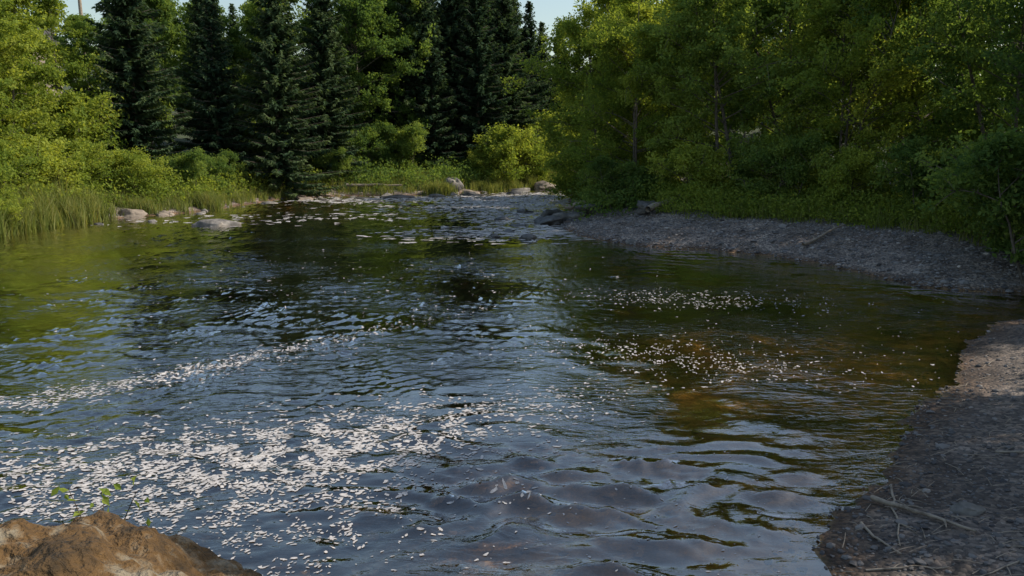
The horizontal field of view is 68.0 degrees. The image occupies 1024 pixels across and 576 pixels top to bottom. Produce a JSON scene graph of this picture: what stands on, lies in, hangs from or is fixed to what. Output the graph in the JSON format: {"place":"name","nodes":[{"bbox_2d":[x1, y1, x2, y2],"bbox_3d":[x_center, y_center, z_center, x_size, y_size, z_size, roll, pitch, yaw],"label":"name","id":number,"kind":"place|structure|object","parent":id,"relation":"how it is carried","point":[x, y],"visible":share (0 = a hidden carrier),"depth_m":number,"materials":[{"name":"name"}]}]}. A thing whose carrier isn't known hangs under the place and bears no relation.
{"place":"outdoors","nodes":[
{"label":"outdoors","id":0,"kind":"place"},
{"bbox_2d":[0,57,1023,575],"bbox_3d":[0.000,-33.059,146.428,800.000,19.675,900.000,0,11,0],"label":"riverbank ground","id":1,"kind":"structure","parent":0,"point":[736,529],"depth_m":8.74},
{"bbox_2d":[0,187,33,231],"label":"willow shrub","id":2,"kind":"object","parent":1,"relation":"on","point":[12,200],"visible":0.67,"depth_m":26.60,"materials":[{"name":"green plant"}]},
{"bbox_2d":[0,138,40,192],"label":"willow shrub","id":3,"kind":"object","parent":1,"relation":"on","point":[6,173],"visible":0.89,"depth_m":28.50,"materials":[{"name":"green plant"}]},
{"bbox_2d":[0,99,48,188],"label":"shrub","id":4,"kind":"object","parent":1,"relation":"on","point":[5,143],"visible":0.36,"depth_m":30.04,"materials":[{"name":"green plant"}]},
{"bbox_2d":[0,71,69,137],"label":"willow shrub","id":5,"kind":"object","parent":1,"relation":"on","point":[9,95],"visible":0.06,"depth_m":35.54,"materials":[{"name":"green plant"}]},
{"bbox_2d":[0,0,79,140],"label":"maple tree","id":6,"kind":"object","parent":1,"relation":"on","point":[12,21],"visible":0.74,"depth_m":32.47,"materials":[{"name":"green plant"}]},
{"bbox_2d":[0,128,91,199],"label":"willow shrub","id":7,"kind":"object","parent":1,"relation":"on","point":[49,151],"visible":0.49,"depth_m":31.18,"materials":[{"name":"green plant"}]},
{"bbox_2d":[1,0,132,134],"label":"maple tree","id":8,"kind":"object","parent":1,"relation":"on","point":[73,67],"visible":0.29,"depth_m":37.91,"materials":[{"name":"green plant"}]},
{"bbox_2d":[9,82,129,172],"bbox_3d":[-21.568,-7.574,37.418,6.403,4.963,6.528,8,13,38],"label":"willow shrub","id":9,"kind":"object","parent":1,"relation":"on","point":[90,128],"visible":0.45,"depth_m":36.51,"materials":[{"name":"green plant"}]},
{"bbox_2d":[46,13,108,95],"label":"birch tree","id":10,"kind":"object","parent":1,"relation":"on","point":[62,40],"visible":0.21,"depth_m":49.59,"materials":[{"name":"green plant"}]},
{"bbox_2d":[43,135,122,196],"bbox_3d":[-19.204,-5.254,33.710,4.232,3.033,4.337,9,14,41],"label":"willow shrub","id":11,"kind":"object","parent":1,"relation":"on","point":[92,166],"visible":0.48,"depth_m":33.26,"materials":[{"name":"green plant"}]},
{"bbox_2d":[78,0,88,88],"bbox_3d":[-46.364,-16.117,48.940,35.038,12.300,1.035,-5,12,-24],"label":"utility pole","id":12,"kind":"object","parent":1,"relation":"on","point":[80,7],"visible":0.25,"depth_m":55.14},
{"bbox_2d":[69,70,181,149],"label":"willow shrub","id":13,"kind":"object","parent":1,"relation":"on","point":[163,116],"visible":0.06,"depth_m":42.16,"materials":[{"name":"green plant"}]},
{"bbox_2d":[118,209,147,216],"bbox_3d":[-16.649,-3.172,33.310,1.243,0.660,0.681,-3,11,-14],"label":"river rock","id":14,"kind":"object","parent":1,"relation":"on","point":[133,213],"visible":0.55,"depth_m":33.13,"materials":[{"name":"beige stone"}]},
{"bbox_2d":[95,145,172,199],"bbox_3d":[-18.064,-5.447,36.338,3.875,2.757,3.557,-2,11,-13],"label":"willow shrub","id":15,"kind":"object","parent":1,"relation":"on","point":[129,164],"visible":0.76,"depth_m":35.74,"materials":[{"name":"green plant"}]},
{"bbox_2d":[77,0,195,189],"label":"spruce tree","id":16,"kind":"object","parent":1,"relation":"on","point":[129,66],"visible":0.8,"depth_m":40.13,"materials":[{"name":"green plant"}]},
{"bbox_2d":[86,0,196,154],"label":"birch tree","id":17,"kind":"object","parent":1,"relation":"on","point":[171,35],"visible":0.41,"depth_m":49.42,"materials":[{"name":"green plant"}]},
{"bbox_2d":[155,210,174,215],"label":"river rock","id":18,"kind":"object","parent":1,"relation":"on","point":[164,213],"visible":0.48,"depth_m":34.06,"materials":[{"name":"beige stone"}]},
{"bbox_2d":[154,146,211,194],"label":"willow shrub","id":19,"kind":"object","parent":1,"relation":"on","point":[187,161],"visible":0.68,"depth_m":38.44,"materials":[{"name":"green plant"}]},
{"bbox_2d":[169,0,253,174],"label":"spruce tree","id":20,"kind":"object","parent":1,"relation":"on","point":[195,40],"visible":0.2,"depth_m":46.83,"materials":[{"name":"green plant"}]},
{"bbox_2d":[167,1,262,138],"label":"birch tree","id":21,"kind":"object","parent":1,"relation":"on","point":[234,33],"visible":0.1,"depth_m":51.08,"materials":[{"name":"green plant"}]},
{"bbox_2d":[176,0,265,183],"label":"spruce tree","id":22,"kind":"object","parent":1,"relation":"on","point":[209,80],"visible":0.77,"depth_m":44.22,"materials":[{"name":"green plant"}]},
{"bbox_2d":[197,148,249,194],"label":"willow shrub","id":23,"kind":"object","parent":1,"relation":"on","point":[220,162],"visible":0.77,"depth_m":41.64,"materials":[{"name":"green plant"}]},
{"bbox_2d":[235,113,298,175],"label":"willow shrub","id":24,"kind":"object","parent":1,"relation":"on","point":[253,149],"visible":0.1,"depth_m":47.89,"materials":[{"name":"green plant"}]},
{"bbox_2d":[234,0,312,133],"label":"birch tree","id":25,"kind":"object","parent":1,"relation":"on","point":[242,6],"visible":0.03,"depth_m":54.56,"materials":[{"name":"green plant"}]},
{"bbox_2d":[226,0,322,152],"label":"birch tree","id":26,"kind":"object","parent":1,"relation":"on","point":[245,21],"visible":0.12,"depth_m":51.87,"materials":[{"name":"green plant"}]},
{"bbox_2d":[226,0,346,198],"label":"spruce tree","id":27,"kind":"object","parent":1,"relation":"on","point":[280,80],"visible":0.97,"depth_m":44.79,"materials":[{"name":"green plant"}]},
{"bbox_2d":[307,146,352,183],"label":"willow shrub","id":28,"kind":"object","parent":1,"relation":"on","point":[328,158],"visible":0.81,"depth_m":48.83,"materials":[{"name":"green plant"}]},
{"bbox_2d":[291,0,369,185],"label":"spruce tree","id":29,"kind":"object","parent":1,"relation":"on","point":[326,51],"visible":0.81,"depth_m":48.78,"materials":[{"name":"green plant"}]},
{"bbox_2d":[112,188,552,223],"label":"shore stones","id":30,"kind":"object","parent":1,"relation":"on","point":[388,194],"visible":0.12,"depth_m":46.52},
{"bbox_2d":[299,1,380,140],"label":"spruce tree","id":31,"kind":"object","parent":1,"relation":"on","point":[343,9],"visible":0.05,"depth_m":57.73,"materials":[{"name":"green plant"}]},
{"bbox_2d":[318,119,410,181],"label":"willow shrub","id":32,"kind":"object","parent":1,"relation":"on","point":[362,139],"visible":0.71,"depth_m":52.27,"materials":[{"name":"green plant"}]},
{"bbox_2d":[305,0,425,148],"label":"birch tree","id":33,"kind":"object","parent":1,"relation":"on","point":[368,16],"visible":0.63,"depth_m":52.07,"materials":[{"name":"green plant"}]},
{"bbox_2d":[346,183,401,186],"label":"driftwood log","id":34,"kind":"object","parent":1,"relation":"on","point":[348,184],"visible":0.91,"depth_m":48.51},
{"bbox_2d":[343,0,417,152],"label":"spruce tree","id":35,"kind":"object","parent":1,"relation":"on","point":[376,111],"visible":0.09,"depth_m":56.44,"materials":[{"name":"green plant"}]},
{"bbox_2d":[338,0,448,138],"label":"birch tree","id":36,"kind":"object","parent":1,"relation":"on","point":[410,31],"visible":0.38,"depth_m":54.62,"materials":[{"name":"green plant"}]},
{"bbox_2d":[380,194,414,198],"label":"river rock","id":37,"kind":"object","parent":1,"relation":"on","point":[399,196],"visible":0.56,"depth_m":45.52,"materials":[{"name":"stone"}]},
{"bbox_2d":[373,120,429,172],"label":"willow shrub","id":38,"kind":"object","parent":1,"relation":"on","point":[414,131],"visible":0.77,"depth_m":53.07,"materials":[{"name":"green plant"}]},
{"bbox_2d":[370,0,466,165],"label":"spruce tree","id":39,"kind":"object","parent":1,"relation":"on","point":[418,23],"visible":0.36,"depth_m":54.98,"materials":[{"name":"green plant"}]},
{"bbox_2d":[408,11,466,169],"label":"spruce tree","id":40,"kind":"object","parent":1,"relation":"on","point":[435,78],"visible":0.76,"depth_m":54.88,"materials":[{"name":"green plant"}]},
{"bbox_2d":[443,177,463,191],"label":"river rock","id":41,"kind":"object","parent":1,"relation":"on","point":[459,183],"visible":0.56,"depth_m":50.56,"materials":[{"name":"stone"}]},
{"bbox_2d":[433,0,501,156],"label":"spruce tree","id":42,"kind":"object","parent":1,"relation":"on","point":[450,11],"visible":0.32,"depth_m":57.19,"materials":[{"name":"green plant"}]},
{"bbox_2d":[460,191,483,195],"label":"river rock","id":43,"kind":"object","parent":1,"relation":"on","point":[472,193],"visible":0.48,"depth_m":47.78,"materials":[{"name":"stone"}]},
{"bbox_2d":[442,0,512,166],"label":"spruce tree","id":44,"kind":"object","parent":1,"relation":"on","point":[476,67],"visible":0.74,"depth_m":56.55,"materials":[{"name":"green plant"}]},
{"bbox_2d":[464,147,498,177],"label":"willow shrub","id":45,"kind":"object","parent":1,"relation":"on","point":[476,155],"visible":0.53,"depth_m":54.59,"materials":[{"name":"green plant"}]},
{"bbox_2d":[470,0,545,155],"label":"spruce tree","id":46,"kind":"object","parent":1,"relation":"on","point":[505,36],"visible":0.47,"depth_m":59.08,"materials":[{"name":"green plant"}]},
{"bbox_2d":[469,121,551,181],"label":"willow shrub","id":47,"kind":"object","parent":1,"relation":"on","point":[501,144],"visible":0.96,"depth_m":53.92,"materials":[{"name":"green plant"}]},
{"bbox_2d":[0,143,1021,240],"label":"undergrowth","id":48,"kind":"object","parent":1,"relation":"on","point":[446,172],"visible":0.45,"depth_m":28.56,"materials":[{"name":"green plant"}]},
{"bbox_2d":[0,160,1023,245],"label":"tall grass","id":49,"kind":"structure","parent":1,"relation":"on","point":[51,214],"depth_m":31.37,"materials":[{"name":"plant"}]},
{"bbox_2d":[21,0,1023,164],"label":"background forest","id":50,"kind":"object","parent":1,"relation":"on","point":[232,9],"visible":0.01,"depth_m":69.12,"materials":[{"name":"green plant"}]},
{"bbox_2d":[507,0,543,127],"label":"spruce tree","id":51,"kind":"object","parent":1,"relation":"on","point":[515,14],"visible":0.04,"depth_m":64.67,"materials":[{"name":"green plant"}]},
{"bbox_2d":[513,1,556,131],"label":"spruce tree","id":52,"kind":"object","parent":1,"relation":"on","point":[527,34],"visible":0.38,"depth_m":62.62,"materials":[{"name":"green plant"}]},
{"bbox_2d":[509,142,561,180],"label":"willow shrub","id":53,"kind":"object","parent":1,"relation":"on","point":[543,174],"visible":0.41,"depth_m":55.91,"materials":[{"name":"green plant"}]},
{"bbox_2d":[534,181,555,189],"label":"river rock","id":54,"kind":"object","parent":1,"relation":"on","point":[539,185],"visible":0.58,"depth_m":54.92,"materials":[{"name":"beige stone"}]},
{"bbox_2d":[534,21,562,109],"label":"spruce tree","id":55,"kind":"object","parent":1,"relation":"on","point":[540,29],"visible":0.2,"depth_m":67.05,"materials":[{"name":"green plant"}]},
{"bbox_2d":[534,215,563,224],"bbox_3d":[1.394,-2.614,30.330,1.371,0.578,0.904,5,12,26],"label":"river rock","id":56,"kind":"object","parent":1,"relation":"on","point":[552,219],"visible":0.66,"depth_m":30.12,"materials":[{"name":"stone"}]},
{"bbox_2d":[540,209,561,216],"bbox_3d":[1.826,-3.185,33.556,1.444,0.657,1.050,-2,11,-9],"label":"river rock","id":57,"kind":"object","parent":1,"relation":"on","point":[547,212],"visible":0.38,"depth_m":33.11,"materials":[{"name":"stone"}]},
{"bbox_2d":[520,110,584,169],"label":"willow shrub","id":58,"kind":"object","parent":1,"relation":"on","point":[541,121],"visible":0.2,"depth_m":59.89,"materials":[{"name":"green plant"}]},
{"bbox_2d":[531,99,582,156],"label":"willow shrub","id":59,"kind":"object","parent":1,"relation":"on","point":[564,113],"visible":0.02,"depth_m":61.32,"materials":[{"name":"green plant"}]},
{"bbox_2d":[547,23,571,109],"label":"spruce tree","id":60,"kind":"object","parent":1,"relation":"on","point":[558,63],"visible":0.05,"depth_m":68.93,"materials":[{"name":"green plant"}]},
{"bbox_2d":[540,142,593,179],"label":"willow shrub","id":61,"kind":"object","parent":1,"relation":"on","point":[543,162],"visible":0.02,"depth_m":45.27,"materials":[{"name":"green plant"}]},
{"bbox_2d":[552,212,585,221],"bbox_3d":[2.284,-2.819,31.614,1.499,0.724,0.992,-4,11,-20],"label":"river rock","id":62,"kind":"object","parent":1,"relation":"on","point":[570,215],"visible":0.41,"depth_m":31.25,"materials":[{"name":"stone"}]},
{"bbox_2d":[550,150,592,200],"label":"willow shrub","id":63,"kind":"object","parent":1,"relation":"on","point":[571,167],"visible":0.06,"depth_m":40.07,"materials":[{"name":"green plant"}]},
{"bbox_2d":[282,329,873,575],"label":"riverbed cobbles","id":64,"kind":"object","parent":1,"relation":"on","point":[373,536],"visible":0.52,"depth_m":7.42,"materials":[{"name":"beige stone"}]},
{"bbox_2d":[500,0,683,200],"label":"alder tree","id":65,"kind":"object","parent":1,"relation":"on","point":[567,82],"visible":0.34,"depth_m":37.11,"materials":[{"name":"green plant"}]},
{"bbox_2d":[574,203,614,215],"bbox_3d":[3.543,-3.150,31.084,1.994,0.648,0.957,2,11,8],"label":"river rock","id":66,"kind":"object","parent":1,"relation":"on","point":[579,207],"visible":0.31,"depth_m":30.83,"materials":[{"name":"stone"}]},
{"bbox_2d":[573,167,619,206],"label":"willow shrub","id":67,"kind":"object","parent":1,"relation":"on","point":[600,173],"visible":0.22,"depth_m":32.28,"materials":[{"name":"green plant"}]},
{"bbox_2d":[571,0,661,143],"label":"birch tree","id":68,"kind":"object","parent":1,"relation":"on","point":[582,2],"visible":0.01,"depth_m":44.86,"materials":[{"name":"green plant"}]},
{"bbox_2d":[575,153,664,211],"bbox_3d":[4.513,-4.169,30.144,3.053,2.369,2.832,-7,13,-34],"label":"willow shrub","id":69,"kind":"object","parent":1,"relation":"on","point":[623,171],"visible":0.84,"depth_m":30.00,"materials":[{"name":"green plant"}]},
{"bbox_2d":[546,0,707,163],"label":"alder tree","id":70,"kind":"object","parent":1,"relation":"on","point":[571,97],"visible":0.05,"depth_m":42.13,"materials":[{"name":"green plant"}]},
{"bbox_2d":[550,0,714,206],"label":"alder tree","id":71,"kind":"object","parent":1,"relation":"on","point":[607,44],"visible":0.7,"depth_m":31.45,"materials":[{"name":"green plant"}]},
{"bbox_2d":[636,200,655,214],"bbox_3d":[4.965,-2.930,27.716,0.813,0.545,0.794,-3,11,-18],"label":"river rock","id":72,"kind":"object","parent":1,"relation":"on","point":[641,205],"visible":0.87,"depth_m":27.57,"materials":[{"name":"stone"}]},
{"bbox_2d":[645,195,679,211],"bbox_3d":[5.883,-3.157,27.925,2.617,0.621,0.464,-9,14,-41],"label":"driftwood log","id":73,"kind":"object","parent":1,"relation":"on","point":[655,205],"visible":0.27,"depth_m":27.36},
{"bbox_2d":[574,0,755,180],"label":"alder tree","id":74,"kind":"object","parent":1,"relation":"on","point":[661,6],"visible":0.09,"depth_m":33.79,"materials":[{"name":"green plant"}]},
{"bbox_2d":[645,138,741,206],"bbox_3d":[6.787,-4.222,28.194,3.648,2.619,3.728,3,11,14],"label":"willow shrub","id":75,"kind":"object","parent":1,"relation":"on","point":[699,165],"visible":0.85,"depth_m":27.46,"materials":[{"name":"green plant"}]},
{"bbox_2d":[669,6,757,154],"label":"birch tree","id":76,"kind":"object","parent":1,"relation":"on","point":[721,137],"visible":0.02,"depth_m":41.99,"materials":[{"name":"green plant"}]},
{"bbox_2d":[622,0,814,194],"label":"alder tree","id":77,"kind":"object","parent":1,"relation":"on","point":[711,30],"visible":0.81,"depth_m":28.12,"materials":[{"name":"green plant"}]},
{"bbox_2d":[726,128,835,207],"bbox_3d":[9.429,-4.098,26.668,3.646,2.961,3.752,5,11,23],"label":"willow shrub","id":78,"kind":"object","parent":1,"relation":"on","point":[781,157],"visible":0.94,"depth_m":25.98,"materials":[{"name":"green plant"}]},
{"bbox_2d":[561,206,1023,296],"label":"shore gravel","id":79,"kind":"structure","parent":1,"relation":"on","point":[916,271],"depth_m":21.55,"materials":[{"name":"gravel"}]},
{"bbox_2d":[718,1,873,182],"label":"birch tree","id":80,"kind":"object","parent":1,"relation":"on","point":[777,119],"visible":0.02,"depth_m":35.40,"materials":[{"name":"green plant"}]},
{"bbox_2d":[684,0,938,189],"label":"alder tree","id":81,"kind":"object","parent":1,"relation":"on","point":[769,8],"visible":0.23,"depth_m":29.73,"materials":[{"name":"green plant"}]},
{"bbox_2d":[802,224,844,245],"bbox_3d":[8.968,-1.549,21.980,2.118,0.506,0.330,-8,13,-36],"label":"driftwood log","id":82,"kind":"object","parent":1,"relation":"on","point":[815,239],"visible":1,"depth_m":21.74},
{"bbox_2d":[803,141,909,212],"bbox_3d":[11.158,-3.511,24.655,3.335,2.481,3.033,-9,14,-40],"label":"willow shrub","id":83,"kind":"object","parent":1,"relation":"on","point":[849,163],"visible":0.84,"depth_m":24.08,"materials":[{"name":"green plant"}]},
{"bbox_2d":[755,0,967,194],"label":"alder tree","id":84,"kind":"object","parent":1,"relation":"on","point":[865,58],"visible":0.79,"depth_m":25.61,"materials":[{"name":"green plant"}]},
{"bbox_2d":[860,521,901,554],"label":"fallen branch","id":85,"kind":"object","parent":1,"relation":"on","point":[871,533],"visible":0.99,"depth_m":5.76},
{"bbox_2d":[889,484,919,546],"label":"fallen branch","id":86,"kind":"object","parent":1,"relation":"on","point":[892,494],"visible":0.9,"depth_m":6.11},
{"bbox_2d":[866,563,948,572],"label":"fallen branch","id":87,"kind":"object","parent":1,"relation":"on","point":[890,568],"visible":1,"depth_m":5.27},
{"bbox_2d":[799,0,1020,192],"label":"alder tree","id":88,"kind":"object","parent":1,"relation":"on","point":[945,134],"visible":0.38,"depth_m":25.61,"materials":[{"name":"green plant"}]},
{"bbox_2d":[867,134,965,221],"bbox_3d":[12.416,-3.138,22.161,3.375,2.665,3.467,6,12,31],"label":"willow shrub","id":89,"kind":"object","parent":1,"relation":"on","point":[903,154],"visible":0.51,"depth_m":21.71,"materials":[{"name":"green plant"}]},
{"bbox_2d":[870,495,976,531],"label":"fallen branch","id":90,"kind":"object","parent":1,"relation":"on","point":[894,504],"visible":1,"depth_m":6.07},
{"bbox_2d":[836,345,1023,575],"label":"twig litter","id":91,"kind":"object","parent":1,"relation":"on","point":[959,470],"visible":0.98,"depth_m":6.84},
{"bbox_2d":[849,0,1023,147],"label":"birch tree","id":92,"kind":"object","parent":1,"relation":"on","point":[987,69],"visible":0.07,"depth_m":29.54,"materials":[{"name":"green plant"}]},
{"bbox_2d":[902,0,1023,141],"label":"alder tree","id":93,"kind":"object","parent":1,"relation":"on","point":[971,50],"visible":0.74,"depth_m":22.72,"materials":[{"name":"green plant"}]},
{"bbox_2d":[907,123,1023,259],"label":"willow shrub","id":94,"kind":"object","parent":1,"relation":"on","point":[991,185],"visible":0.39,"depth_m":17.08,"materials":[{"name":"green plant"}]},
{"bbox_2d":[910,133,1023,253],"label":"willow shrub","id":95,"kind":"object","parent":1,"relation":"on","point":[992,244],"visible":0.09,"depth_m":18.46,"materials":[{"name":"green plant"}]},
{"bbox_2d":[949,501,985,515],"bbox_3d":[3.634,1.767,6.054,0.260,0.136,0.166,2,11,13],"label":"river rock","id":96,"kind":"object","parent":1,"relation":"on","point":[966,508],"visible":0.79,"depth_m":6.00,"materials":[{"name":"stone"}]},
{"bbox_2d":[915,123,1023,284],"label":"willow shrub","id":97,"kind":"object","parent":1,"relation":"on","point":[985,155],"visible":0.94,"depth_m":16.13,"materials":[{"name":"green plant"}]},
{"bbox_2d":[978,43,1023,122],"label":"alder tree","id":98,"kind":"object","parent":1,"relation":"on","point":[1015,104],"visible":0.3,"depth_m":19.53,"materials":[{"name":"green plant"}]},
{"bbox_2d":[980,546,1023,575],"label":"fallen branch","id":99,"kind":"object","parent":1,"relation":"on","point":[1018,561],"visible":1,"depth_m":5.13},
{"bbox_2d":[997,153,1023,177],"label":"willow shrub","id":100,"kind":"object","parent":1,"relation":"on","point":[1014,163],"visible":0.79,"depth_m":15.96,"materials":[{"name":"green plant"}]},
{"bbox_2d":[0,189,1023,575],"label":"river water","id":101,"kind":"structure","parent":0,"point":[252,241],"depth_m":14.29,"materials":[{"name":"liquid"}]},
{"bbox_2d":[0,510,262,575],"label":"mossy boulder","id":102,"kind":"object","parent":101,"relation":"in","point":[101,543],"visible":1,"depth_m":2.29,"materials":[{"name":"stone"}]},
{"bbox_2d":[51,475,150,526],"bbox_3d":[-1.699,1.394,3.315,0.393,1.331,0.283,0,11,0],"label":"sapling","id":103,"kind":"object","parent":102,"relation":"on","point":[105,499],"visible":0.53,"depth_m":3.22,"materials":[{"name":"green plant"}]},
{"bbox_2d":[191,219,240,225],"bbox_3d":[-11.588,-2.445,29.737,1.816,0.508,0.880,-1,11,-6],"label":"river rock","id":104,"kind":"object","parent":101,"relation":"in","point":[213,222],"visible":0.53,"depth_m":29.52,"materials":[{"name":"stone"}]},
{"bbox_2d":[0,190,978,575],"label":"river foam","id":105,"kind":"object","parent":101,"relation":"on","point":[478,202],"visible":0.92,"depth_m":7.65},
{"bbox_2d":[518,233,536,239],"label":"river rock","id":106,"kind":"object","parent":101,"relation":"in","point":[528,236],"visible":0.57,"depth_m":25.13,"materials":[{"name":"stone"}]},
{"bbox_2d":[17,0,1015,78],"label":"sky","id":107,"kind":"structure","parent":0,"point":[545,11],"materials":[{"name":"white"}]},
{"bbox_2d":[764,319,1023,575],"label":"gravel","id":108,"kind":"structure","parent":0,"point":[912,561],"depth_m":6.39,"materials":[{"name":"gravel"}]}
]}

